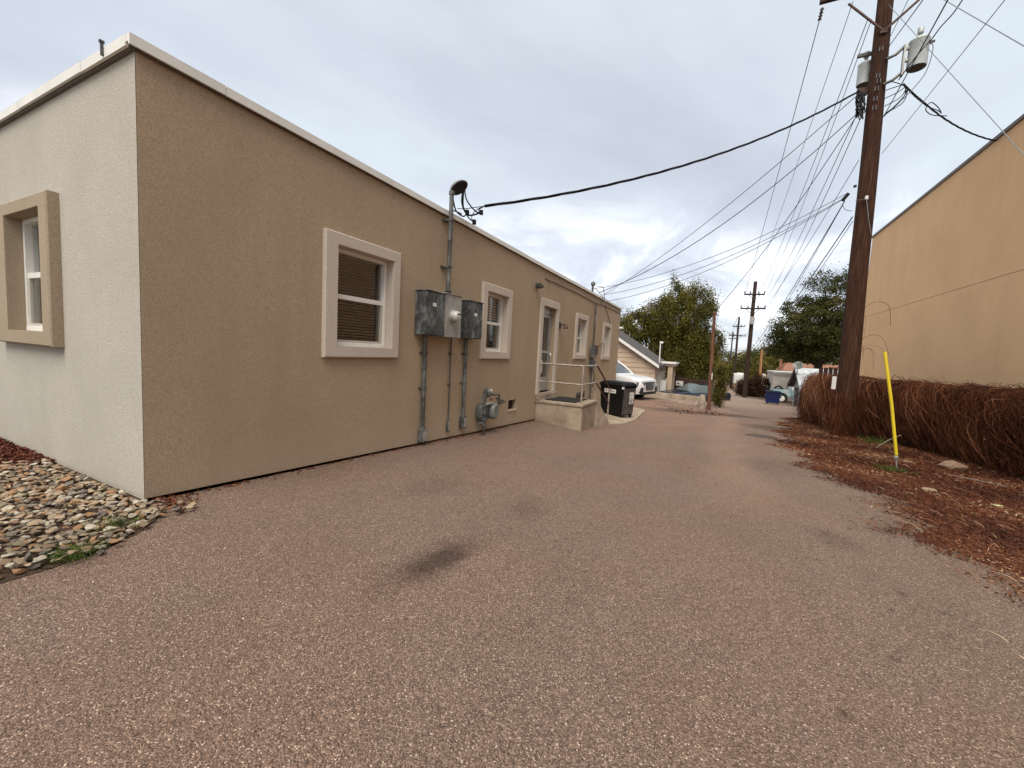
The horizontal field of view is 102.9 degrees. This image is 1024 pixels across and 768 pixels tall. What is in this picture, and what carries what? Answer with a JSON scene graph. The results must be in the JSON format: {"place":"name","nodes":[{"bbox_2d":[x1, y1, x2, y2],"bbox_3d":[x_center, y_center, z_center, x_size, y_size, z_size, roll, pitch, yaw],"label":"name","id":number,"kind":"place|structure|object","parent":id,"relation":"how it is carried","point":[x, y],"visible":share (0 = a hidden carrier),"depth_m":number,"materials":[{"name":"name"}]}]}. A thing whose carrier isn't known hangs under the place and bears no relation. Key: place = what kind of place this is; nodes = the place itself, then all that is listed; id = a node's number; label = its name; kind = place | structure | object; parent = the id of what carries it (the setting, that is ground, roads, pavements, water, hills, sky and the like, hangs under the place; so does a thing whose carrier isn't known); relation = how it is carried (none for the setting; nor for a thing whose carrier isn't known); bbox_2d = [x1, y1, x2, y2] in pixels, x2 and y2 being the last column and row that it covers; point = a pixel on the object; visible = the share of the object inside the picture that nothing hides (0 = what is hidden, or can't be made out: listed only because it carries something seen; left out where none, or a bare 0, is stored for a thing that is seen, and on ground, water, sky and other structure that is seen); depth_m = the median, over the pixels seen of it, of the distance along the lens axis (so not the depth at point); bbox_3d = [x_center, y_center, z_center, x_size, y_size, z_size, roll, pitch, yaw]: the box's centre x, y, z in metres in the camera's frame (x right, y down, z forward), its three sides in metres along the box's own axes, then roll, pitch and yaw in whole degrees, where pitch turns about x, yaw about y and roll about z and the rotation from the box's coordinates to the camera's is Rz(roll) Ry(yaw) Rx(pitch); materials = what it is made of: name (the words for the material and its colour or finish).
{"place":"outdoors","nodes":[
{"label":"outdoors","id":0,"kind":"place"},
{"bbox_2d":[53,382,791,563],"bbox_3d":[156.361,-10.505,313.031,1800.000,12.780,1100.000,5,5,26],"label":"ground","id":1,"kind":"structure","parent":0,"point":[158,508],"depth_m":3.83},
{"bbox_2d":[0,455,196,582],"bbox_3d":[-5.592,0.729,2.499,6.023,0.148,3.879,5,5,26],"label":"stone bed","id":2,"kind":"object","parent":1,"relation":"on","point":[9,493],"visible":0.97,"depth_m":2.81,"materials":[{"name":"stone"}]},
{"bbox_2d":[0,437,54,468],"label":"bark mulch","id":3,"kind":"object","parent":2,"relation":"on","point":[11,451],"visible":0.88,"depth_m":3.94,"materials":[{"name":"wood"}]},
{"bbox_2d":[26,532,127,569],"bbox_3d":[-2.459,0.937,2.313,0.371,0.046,0.442,5,5,26],"label":"grass tuft","id":4,"kind":"object","parent":2,"relation":"on","point":[69,556],"visible":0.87,"depth_m":2.26,"materials":[{"name":"plant"}]},
{"bbox_2d":[88,514,147,531],"bbox_3d":[-2.540,0.898,2.633,0.314,0.049,0.273,5,5,26],"label":"grass tuft","id":5,"kind":"object","parent":2,"relation":"on","point":[118,523],"visible":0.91,"depth_m":2.64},
{"bbox_2d":[0,32,621,501],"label":"stucco building","id":6,"kind":"structure","parent":1,"relation":"on","point":[206,282],"depth_m":3.77,"materials":[{"name":"paint"}]},
{"bbox_2d":[0,190,63,346],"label":"window","id":7,"kind":"structure","parent":6,"relation":"in","point":[14,315],"depth_m":3.96,"materials":[{"name":"beige paint"}]},
{"bbox_2d":[321,228,400,357],"bbox_3d":[-1.825,-1.000,4.898,0.225,1.360,1.150,5,5,26],"label":"window","id":8,"kind":"structure","parent":6,"relation":"in","point":[335,243],"depth_m":4.91,"materials":[{"name":"beige paint"}]},
{"bbox_2d":[417,335,428,442],"bbox_3d":[-1.278,0.075,5.932,0.110,1.558,0.141,5,5,26],"label":"conduit","id":9,"kind":"object","parent":6,"relation":"attached to","point":[422,435],"visible":1,"depth_m":5.92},
{"bbox_2d":[414,289,446,335],"bbox_3d":[-1.159,-1.006,5.838,0.226,0.617,0.449,5,5,26],"label":"electrical box","id":10,"kind":"object","parent":6,"relation":"attached to","point":[429,312],"visible":1,"depth_m":5.69,"materials":[{"name":"metal"}]},
{"bbox_2d":[446,338,451,431],"bbox_3d":[-1.001,0.020,6.541,0.056,1.507,0.053,5,5,26],"label":"conduit","id":11,"kind":"object","parent":6,"relation":"attached to","point":[448,420],"visible":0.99,"depth_m":6.54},
{"bbox_2d":[436,292,462,337],"bbox_3d":[-0.926,-1.033,6.204,0.313,0.646,0.450,5,5,26],"label":"electric meter","id":12,"kind":"object","parent":6,"relation":"attached to","point":[452,322],"visible":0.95,"depth_m":6.13,"materials":[{"name":"metal"}]},
{"bbox_2d":[440,180,467,292],"bbox_3d":[-0.875,-2.216,6.183,0.230,1.740,0.337,5,5,26],"label":"service mast","id":13,"kind":"object","parent":6,"relation":"attached to","point":[458,187],"visible":0.94,"depth_m":6.10,"materials":[{"name":"metal"}]},
{"bbox_2d":[454,190,484,224],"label":"drip loops","id":14,"kind":"object","parent":13,"relation":"hanging from","point":[480,212],"visible":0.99,"depth_m":6.40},
{"bbox_2d":[459,338,467,427],"bbox_3d":[-0.799,-0.008,6.886,0.107,1.508,0.132,5,5,26],"label":"conduit","id":15,"kind":"object","parent":6,"relation":"attached to","point":[462,420],"visible":1,"depth_m":6.87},
{"bbox_2d":[460,300,483,338],"bbox_3d":[-0.679,-1.062,6.795,0.226,0.612,0.434,5,5,26],"label":"electrical box","id":16,"kind":"object","parent":6,"relation":"attached to","point":[471,318],"visible":0.92,"depth_m":6.64,"materials":[{"name":"metal"}]},
{"bbox_2d":[476,388,505,434],"bbox_3d":[-0.372,0.518,7.648,0.266,0.924,1.127,5,5,23],"label":"gas meter","id":17,"kind":"object","parent":6,"relation":"attached to","point":[485,411],"visible":0.99,"depth_m":7.32,"materials":[{"name":"metal"}]},
{"bbox_2d":[478,281,512,358],"bbox_3d":[-0.370,-1.167,7.816,0.240,1.368,1.160,5,5,26],"label":"window","id":18,"kind":"structure","parent":6,"relation":"in","point":[504,296],"depth_m":8.01,"materials":[{"name":"beige paint"}]},
{"bbox_2d":[535,297,559,394],"bbox_3d":[0.820,-0.930,10.268,0.250,2.300,1.240,5,5,26],"label":"door","id":19,"kind":"structure","parent":6,"relation":"in","point":[545,312],"depth_m":10.44,"materials":[{"name":"beige paint"}]},
{"bbox_2d":[573,313,588,358],"bbox_3d":[2.054,-1.458,12.644,0.240,1.363,1.240,5,5,26],"label":"window","id":20,"kind":"structure","parent":6,"relation":"in","point":[580,318],"depth_m":12.98,"materials":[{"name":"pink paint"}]},
{"bbox_2d":[589,303,602,399],"bbox_3d":[2.991,-0.966,14.275,0.150,3.576,1.503,5,5,26],"label":"second conduit","id":21,"kind":"object","parent":6,"relation":"attached to","point":[593,351],"visible":0.98,"depth_m":13.71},
{"bbox_2d":[591,281,604,303],"bbox_3d":[3.014,-3.128,14.046,0.161,0.654,1.033,7,6,42],"label":"roof mast","id":22,"kind":"object","parent":6,"relation":"on","point":[593,284],"visible":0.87,"depth_m":13.71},
{"bbox_2d":[590,194,845,289],"bbox_3d":[5.727,-4.126,12.412,6.785,2.299,0.015,6,5,29],"label":"overhead wire","id":23,"kind":"object","parent":22,"relation":"attached to","point":[733,248],"visible":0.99,"depth_m":11.93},
{"bbox_2d":[604,200,839,294],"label":"overhead wire","id":24,"kind":"object","parent":22,"relation":"attached to","point":[731,255],"visible":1,"depth_m":12.09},
{"bbox_2d":[600,322,611,359],"bbox_3d":[3.500,-1.616,15.527,0.240,1.368,1.240,5,5,26],"label":"window","id":25,"kind":"structure","parent":6,"relation":"in","point":[606,340],"depth_m":15.87,"materials":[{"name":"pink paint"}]},
{"bbox_2d":[600,200,840,302],"bbox_3d":[5.869,-3.838,12.468,6.411,2.591,0.015,6,5,31],"label":"overhead wire","id":26,"kind":"object","parent":6,"relation":"attached to","point":[729,260],"visible":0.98,"depth_m":12.03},
{"bbox_2d":[535,362,609,430],"bbox_3d":[1.682,0.455,10.518,1.393,1.952,2.301,5,5,26],"label":"concrete stoop","id":27,"kind":"object","parent":1,"relation":"on","point":[579,414],"visible":0.81,"depth_m":9.69,"materials":[{"name":"beige concrete"}]},
{"bbox_2d":[600,405,645,424],"bbox_3d":[3.505,1.024,13.901,1.690,0.546,5.937,5,5,26],"label":"concrete pad","id":28,"kind":"object","parent":1,"relation":"on","point":[613,419],"visible":0.26,"depth_m":12.56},
{"bbox_2d":[599,380,637,417],"bbox_3d":[3.360,0.465,12.946,0.694,1.105,1.064,0,6,-34],"label":"wheeled bin","id":29,"kind":"object","parent":28,"relation":"on","point":[622,398],"visible":0.89,"depth_m":12.64,"materials":[{"name":"black plastic"}]},
{"bbox_2d":[617,330,667,391],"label":"tan garage","id":30,"kind":"structure","parent":1,"relation":"on","point":[635,357],"depth_m":26.32,"materials":[{"name":"wood"}]},
{"bbox_2d":[620,305,664,346],"bbox_3d":[10.194,-3.603,38.532,5.328,7.918,7.452,-1,6,-43],"label":"tree","id":31,"kind":"object","parent":1,"relation":"on","point":[631,330],"visible":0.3,"depth_m":36.86,"materials":[{"name":"green plant"}]},
{"bbox_2d":[637,296,677,354],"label":"tree","id":32,"kind":"object","parent":1,"relation":"on","point":[648,303],"visible":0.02,"depth_m":41.40,"materials":[{"name":"green plant"}]},
{"bbox_2d":[660,361,678,389],"bbox_3d":[11.028,-0.315,28.727,0.980,2.490,2.800,5,5,26],"label":"flat canopy","id":33,"kind":"object","parent":1,"relation":"on","point":[671,374],"visible":0.8,"depth_m":27.55,"materials":[{"name":"white paint"}]},
{"bbox_2d":[645,392,696,400],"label":"wall","id":34,"kind":"structure","parent":1,"relation":"on","point":[673,396],"depth_m":24.53,"materials":[{"name":"concrete"}]},
{"bbox_2d":[658,351,702,380],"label":"background tree","id":35,"kind":"object","parent":1,"relation":"on","point":[688,374],"visible":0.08,"depth_m":47.49,"materials":[{"name":"green plant"}]},
{"bbox_2d":[637,269,730,378],"bbox_3d":[15.134,-4.760,36.958,8.379,11.072,5.826,5,5,26],"label":"tree","id":36,"kind":"object","parent":1,"relation":"on","point":[691,334],"visible":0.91,"depth_m":35.76,"materials":[{"name":"green plant"}]},
{"bbox_2d":[666,377,713,388],"bbox_3d":[12.785,0.410,29.538,3.117,1.778,0.189,5,5,26],"label":"brown fence","id":37,"kind":"object","parent":1,"relation":"on","point":[685,380],"visible":0.28,"depth_m":29.46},
{"bbox_2d":[680,348,713,381],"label":"background tree","id":38,"kind":"object","parent":1,"relation":"on","point":[703,375],"visible":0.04,"depth_m":57.34,"materials":[{"name":"green plant"}]},
{"bbox_2d":[699,395,705,408],"bbox_3d":[8.326,0.801,17.823,0.288,0.680,0.275,5,5,26],"label":"stub post","id":39,"kind":"object","parent":1,"relation":"on","point":[702,401],"visible":0.89,"depth_m":17.73,"materials":[{"name":"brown wood"}]},
{"bbox_2d":[706,312,716,410],"bbox_3d":[8.316,-0.883,16.938,0.214,4.198,0.265,1,5,-24],"label":"utility pole","id":40,"kind":"object","parent":1,"relation":"on","point":[709,392],"visible":0.94,"depth_m":16.92,"materials":[{"name":"brown wood"}]},
{"bbox_2d":[714,114,857,311],"bbox_3d":[8.654,-5.029,13.637,0.019,4.648,6.030,3,5,-4],"label":"overhead wire","id":41,"kind":"object","parent":40,"relation":"attached to","point":[792,211],"visible":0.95,"depth_m":12.65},
{"bbox_2d":[711,358,731,407],"bbox_3d":[9.911,-0.044,19.342,1.092,2.521,1.276,4,5,11],"label":"bush","id":42,"kind":"object","parent":1,"relation":"on","point":[719,389],"visible":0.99,"depth_m":19.16,"materials":[{"name":"green plant"}]},
{"bbox_2d":[717,351,739,383],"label":"background tree","id":43,"kind":"object","parent":1,"relation":"on","point":[733,354],"visible":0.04,"depth_m":96.92,"materials":[{"name":"green plant"}]},
{"bbox_2d":[727,332,735,384],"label":"utility pole","id":44,"kind":"object","parent":1,"relation":"on","point":[732,338],"visible":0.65,"depth_m":87.00,"materials":[{"name":"brown wood"}]},
{"bbox_2d":[729,317,745,388],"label":"utility pole","id":45,"kind":"object","parent":1,"relation":"on","point":[737,335],"visible":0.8,"depth_m":61.78,"materials":[{"name":"brown wood"}]},
{"bbox_2d":[732,372,743,386],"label":"trailer","id":46,"kind":"object","parent":1,"relation":"on","point":[739,375],"visible":0.51,"depth_m":52.70,"materials":[{"name":"white paint"}]},
{"bbox_2d":[725,351,752,382],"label":"background tree","id":47,"kind":"object","parent":1,"relation":"on","point":[731,368],"visible":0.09,"depth_m":80.67,"materials":[{"name":"green plant"}]},
{"bbox_2d":[729,350,760,387],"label":"background tree","id":48,"kind":"object","parent":1,"relation":"on","point":[741,366],"visible":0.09,"depth_m":66.02,"materials":[{"name":"green plant"}]},
{"bbox_2d":[733,373,768,397],"bbox_3d":[22.121,0.140,36.606,4.255,2.286,2.654,5,5,26],"label":"bush","id":49,"kind":"object","parent":1,"relation":"on","point":[756,386],"visible":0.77,"depth_m":36.35,"materials":[{"name":"brown plant"}]},
{"bbox_2d":[739,353,778,376],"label":"background tree","id":50,"kind":"object","parent":1,"relation":"on","point":[774,366],"visible":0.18,"depth_m":52.40,"materials":[{"name":"green plant"}]},
{"bbox_2d":[759,349,762,373],"bbox_3d":[23.973,-1.035,39.446,0.320,4.598,0.269,5,5,26],"label":"utility pole","id":51,"kind":"object","parent":1,"relation":"on","point":[760,362],"visible":0.56,"depth_m":39.29,"materials":[{"name":"orange wood"}]},
{"bbox_2d":[750,360,774,375],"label":"bush","id":52,"kind":"object","parent":1,"relation":"on","point":[765,368],"visible":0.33,"depth_m":42.57,"materials":[{"name":"green plant"}]},
{"bbox_2d":[761,370,792,400],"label":"white building","id":53,"kind":"structure","parent":1,"relation":"on","point":[778,378],"depth_m":33.33,"materials":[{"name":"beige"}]},
{"bbox_2d":[770,386,793,402],"bbox_3d":[21.163,0.715,30.007,3.712,1.540,1.850,5,5,22],"label":"pickup truck","id":54,"kind":"object","parent":1,"relation":"on","point":[785,394],"visible":0.24,"depth_m":29.66,"materials":[{"name":"teal paint"}]},
{"bbox_2d":[762,345,809,365],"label":"tree","id":55,"kind":"object","parent":1,"relation":"on","point":[788,361],"visible":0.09,"depth_m":52.36,"materials":[{"name":"green plant"}]},
{"bbox_2d":[775,359,838,371],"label":"brown roof house","id":56,"kind":"structure","parent":1,"relation":"on","point":[786,367],"depth_m":44.13,"materials":[{"name":"beige"}]},
{"bbox_2d":[787,368,837,405],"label":"pale blue shed","id":57,"kind":"structure","parent":1,"relation":"on","point":[798,376],"depth_m":25.97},
{"bbox_2d":[793,361,803,374],"bbox_3d":[17.663,-0.971,25.233,0.443,0.853,0.442,3,5,-3],"label":"satellite dish","id":58,"kind":"object","parent":57,"relation":"attached to","point":[797,365],"visible":1,"depth_m":25.26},
{"bbox_2d":[758,261,868,368],"bbox_3d":[22.939,-3.494,28.712,9.805,10.483,6.217,5,5,26],"label":"tree","id":59,"kind":"object","parent":1,"relation":"on","point":[817,344],"visible":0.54,"depth_m":28.36,"materials":[{"name":"green plant"}]},
{"bbox_2d":[819,367,837,374],"bbox_3d":[12.332,0.466,15.588,1.180,2.182,0.028,5,5,26],"label":"picket fence","id":60,"kind":"object","parent":1,"relation":"on","point":[831,369],"visible":0.17,"depth_m":15.62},
{"bbox_2d":[859,114,1023,387],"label":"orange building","id":61,"kind":"structure","parent":1,"relation":"on","point":[945,282],"depth_m":11.19,"materials":[{"name":"beige paint"}]},
{"bbox_2d":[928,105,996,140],"bbox_3d":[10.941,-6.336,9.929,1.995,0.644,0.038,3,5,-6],"label":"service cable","id":62,"kind":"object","parent":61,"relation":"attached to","point":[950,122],"visible":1,"depth_m":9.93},
{"bbox_2d":[0,396,1023,767],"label":"road","id":63,"kind":"structure","parent":0,"point":[554,604],"depth_m":1.97,"materials":[{"name":"asphalt"}]},
{"bbox_2d":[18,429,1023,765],"bbox_3d":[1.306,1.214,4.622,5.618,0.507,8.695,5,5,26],"label":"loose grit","id":64,"kind":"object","parent":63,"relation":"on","point":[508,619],"visible":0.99,"depth_m":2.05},
{"bbox_2d":[151,404,1023,658],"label":"leaf litter","id":65,"kind":"object","parent":63,"relation":"on","point":[795,424],"visible":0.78,"depth_m":5.61,"materials":[{"name":"plant"}]},
{"bbox_2d":[616,360,656,397],"bbox_3d":[4.366,-0.341,19.904,4.962,1.845,2.380,7,6,41],"label":"parked suv","id":66,"kind":"object","parent":63,"relation":"on","point":[647,385],"visible":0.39,"depth_m":18.31,"materials":[{"name":"white paint"}]},
{"bbox_2d":[641,397,706,406],"bbox_3d":[7.669,0.852,19.359,3.030,0.276,0.238,4,5,9],"label":"concrete edging","id":67,"kind":"object","parent":63,"relation":"on","point":[671,400],"visible":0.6,"depth_m":19.31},
{"bbox_2d":[660,383,730,401],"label":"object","id":68,"kind":"object","parent":63,"relation":"on","point":[691,389],"visible":0.18,"depth_m":26.45,"materials":[{"name":"teal"}]},
{"bbox_2d":[746,434,777,438],"bbox_3d":[6.003,1.280,9.830,0.660,0.088,0.660,5,5,26],"label":"manhole cover","id":69,"kind":"object","parent":63,"relation":"on","point":[762,436],"visible":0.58,"depth_m":9.77,"materials":[{"name":"metal"}]},
{"bbox_2d":[764,390,781,404],"bbox_3d":[16.804,0.873,26.333,0.940,0.860,0.940,6,5,29],"label":"blue dumpster","id":70,"kind":"object","parent":63,"relation":"on","point":[771,396],"visible":1,"depth_m":26.00,"materials":[{"name":"paint"}]},
{"bbox_2d":[0,0,1023,358],"label":"sky","id":71,"kind":"structure","parent":0,"point":[513,100],"materials":[{"name":"grey"}]},
{"bbox_2d":[725,385,764,401],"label":"dirt alley","id":72,"kind":"structure","parent":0,"point":[735,396],"depth_m":32.85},
{"bbox_2d":[740,281,765,397],"bbox_3d":[19.579,-3.567,33.650,1.838,9.633,0.621,5,5,26],"label":"utility pole","id":73,"kind":"object","parent":72,"relation":"on","point":[748,355],"visible":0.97,"depth_m":33.61,"materials":[{"name":"brown wood"}]},
{"bbox_2d":[749,201,844,350],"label":"overhead wire","id":74,"kind":"object","parent":73,"relation":"attached to","point":[802,272],"visible":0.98,"depth_m":14.92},
{"bbox_2d":[755,203,843,347],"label":"overhead wire","id":75,"kind":"object","parent":73,"relation":"attached to","point":[805,270],"visible":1,"depth_m":14.15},
{"bbox_2d":[749,216,852,357],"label":"overhead wire","id":76,"kind":"object","parent":73,"relation":"attached to","point":[810,278],"visible":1,"depth_m":14.13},
{"bbox_2d":[756,2,852,279],"bbox_3d":[14.288,-9.060,21.845,0.017,2.726,25.302,5,5,26],"label":"overhead wire","id":77,"kind":"object","parent":73,"relation":"on","point":[813,117],"visible":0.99,"depth_m":13.96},
{"bbox_2d":[760,118,854,307],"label":"overhead wire","id":78,"kind":"object","parent":73,"relation":"attached to","point":[817,199],"visible":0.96,"depth_m":14.15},
{"bbox_2d":[759,160,858,313],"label":"overhead wire","id":79,"kind":"object","parent":73,"relation":"attached to","point":[818,226],"visible":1,"depth_m":13.73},
{"bbox_2d":[767,119,860,306],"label":"overhead wire","id":80,"kind":"object","parent":73,"relation":"attached to","point":[824,197],"visible":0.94,"depth_m":13.67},
{"bbox_2d":[763,22,866,284],"bbox_3d":[14.541,-8.280,21.761,0.019,3.180,25.302,5,5,26],"label":"overhead wire","id":81,"kind":"object","parent":73,"relation":"attached to","point":[825,132],"visible":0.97,"depth_m":13.64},
{"bbox_2d":[765,24,869,292],"bbox_3d":[14.754,-8.246,21.655,0.017,3.161,25.303,5,5,27],"label":"overhead wire","id":82,"kind":"object","parent":73,"relation":"attached to","point":[826,142],"visible":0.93,"depth_m":13.87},
{"bbox_2d":[783,423,1023,574],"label":"verge soil","id":83,"kind":"structure","parent":0,"point":[934,541],"depth_m":4.45,"materials":[{"name":"brown soil"}]},
{"bbox_2d":[815,448,915,467],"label":"weeds","id":84,"kind":"object","parent":83,"relation":"on","point":[868,457],"visible":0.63,"depth_m":7.86,"materials":[{"name":"green plant"}]},
{"bbox_2d":[818,0,919,436],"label":"utility pole","id":85,"kind":"object","parent":83,"relation":"on","point":[847,378],"visible":0.93,"depth_m":10.50,"materials":[{"name":"brown wood"}]},
{"bbox_2d":[484,90,858,207],"bbox_3d":[4.216,-5.216,8.601,10.001,4.776,0.051,1,5,-24],"label":"service cable","id":86,"kind":"object","parent":85,"relation":"attached to","point":[610,184],"visible":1,"depth_m":8.05,"materials":[{"name":"rubber"}]},
{"bbox_2d":[599,114,856,292],"bbox_3d":[5.958,-5.069,12.187,6.542,4.500,0.021,6,5,28],"label":"overhead wire","id":87,"kind":"object","parent":85,"relation":"attached to","point":[738,212],"visible":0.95,"depth_m":11.85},
{"bbox_2d":[602,96,855,295],"bbox_3d":[6.331,-5.867,16.940,0.019,4.391,13.491,1,5,-21],"label":"overhead wire","id":88,"kind":"object","parent":85,"relation":"attached to","point":[748,188],"visible":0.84,"depth_m":13.12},
{"bbox_2d":[745,21,819,291],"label":"overhead wire","id":89,"kind":"object","parent":85,"relation":"attached to","point":[789,131],"visible":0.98,"depth_m":14.36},
{"bbox_2d":[752,221,852,358],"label":"overhead wire","id":90,"kind":"object","parent":85,"relation":"attached to","point":[810,283],"visible":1,"depth_m":14.18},
{"bbox_2d":[828,388,861,437],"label":"pole vines","id":91,"kind":"object","parent":85,"relation":"attached to","point":[834,404],"visible":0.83,"depth_m":10.81,"materials":[{"name":"plant"}]},
{"bbox_2d":[856,51,870,88],"bbox_3d":[9.286,-8.253,10.677,0.406,0.842,0.326,5,5,26],"label":"pole transformer","id":92,"kind":"object","parent":85,"relation":"attached to","point":[862,79],"visible":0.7,"depth_m":10.62,"materials":[{"name":"paint"}]},
{"bbox_2d":[862,302,890,368],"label":"vine wisps","id":93,"kind":"object","parent":85,"relation":"attached to","point":[878,335],"visible":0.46,"depth_m":10.66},
{"bbox_2d":[855,81,908,119],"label":"secondary leads","id":94,"kind":"object","parent":85,"relation":"attached to","point":[860,107],"visible":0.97,"depth_m":10.33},
{"bbox_2d":[883,26,934,85],"bbox_3d":[9.665,-7.997,9.941,0.875,1.213,0.395,5,5,26],"label":"pole transformer","id":95,"kind":"object","parent":85,"relation":"attached to","point":[914,46],"visible":0.91,"depth_m":9.81,"materials":[{"name":"paint"}]},
{"bbox_2d":[886,39,933,112],"bbox_3d":[9.570,-7.408,9.814,0.715,1.477,0.087,6,6,34],"label":"jumper cable","id":96,"kind":"object","parent":95,"relation":"attached to","point":[921,78],"visible":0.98,"depth_m":9.70,"materials":[{"name":"rubber"}]},
{"bbox_2d":[898,0,962,79],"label":"jumper cable","id":97,"kind":"object","parent":95,"relation":"attached to","point":[931,38],"visible":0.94,"depth_m":9.11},
{"bbox_2d":[884,0,947,115],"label":"overhead wire","id":98,"kind":"object","parent":85,"relation":"attached to","point":[918,52],"visible":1,"depth_m":7.00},
{"bbox_2d":[903,83,928,105],"bbox_3d":[9.780,-7.021,9.910,0.532,0.666,0.051,6,6,32],"label":"service cable","id":99,"kind":"object","parent":85,"relation":"attached to","point":[916,97],"visible":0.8,"depth_m":9.89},
{"bbox_2d":[925,102,946,115],"bbox_3d":[10.086,-6.522,9.700,0.411,0.387,0.019,5,5,26],"label":"cable loop","id":100,"kind":"object","parent":99,"relation":"hanging from","point":[939,110],"visible":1,"depth_m":9.71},
{"bbox_2d":[882,0,1004,152],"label":"overhead wire","id":101,"kind":"object","parent":85,"relation":"attached to","point":[948,70],"visible":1,"depth_m":6.93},
{"bbox_2d":[888,4,1023,154],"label":"overhead wire","id":102,"kind":"object","parent":85,"relation":"attached to","point":[961,85],"visible":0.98,"depth_m":7.57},
{"bbox_2d":[850,435,900,444],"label":"weeds","id":103,"kind":"object","parent":83,"relation":"on","point":[874,441],"visible":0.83,"depth_m":9.77,"materials":[{"name":"green plant"}]},
{"bbox_2d":[883,352,897,466],"bbox_3d":[6.223,0.495,6.718,0.380,2.033,0.050,5,5,26],"label":"yellow marker","id":104,"kind":"object","parent":83,"relation":"on","point":[891,405],"visible":0.96,"depth_m":6.69,"materials":[{"name":"plastic"}]},
{"bbox_2d":[866,461,916,473],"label":"weeds","id":105,"kind":"object","parent":83,"relation":"on","point":[887,468],"visible":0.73,"depth_m":6.61,"materials":[{"name":"green plant"}]},
{"bbox_2d":[771,370,1023,477],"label":"vine hedge","id":106,"kind":"object","parent":83,"relation":"on","point":[976,424],"visible":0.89,"depth_m":8.67,"materials":[{"name":"plant"}]},
{"bbox_2d":[938,460,968,470],"bbox_3d":[7.708,1.440,7.132,0.392,0.200,0.279,5,5,26],"label":"rock","id":107,"kind":"object","parent":83,"relation":"on","point":[953,464],"visible":0.73,"depth_m":7.05,"materials":[{"name":"brown stone"}]},
{"bbox_2d":[944,0,1023,46],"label":"overhead wire","id":108,"kind":"object","parent":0,"point":[987,24],"visible":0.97,"depth_m":6.80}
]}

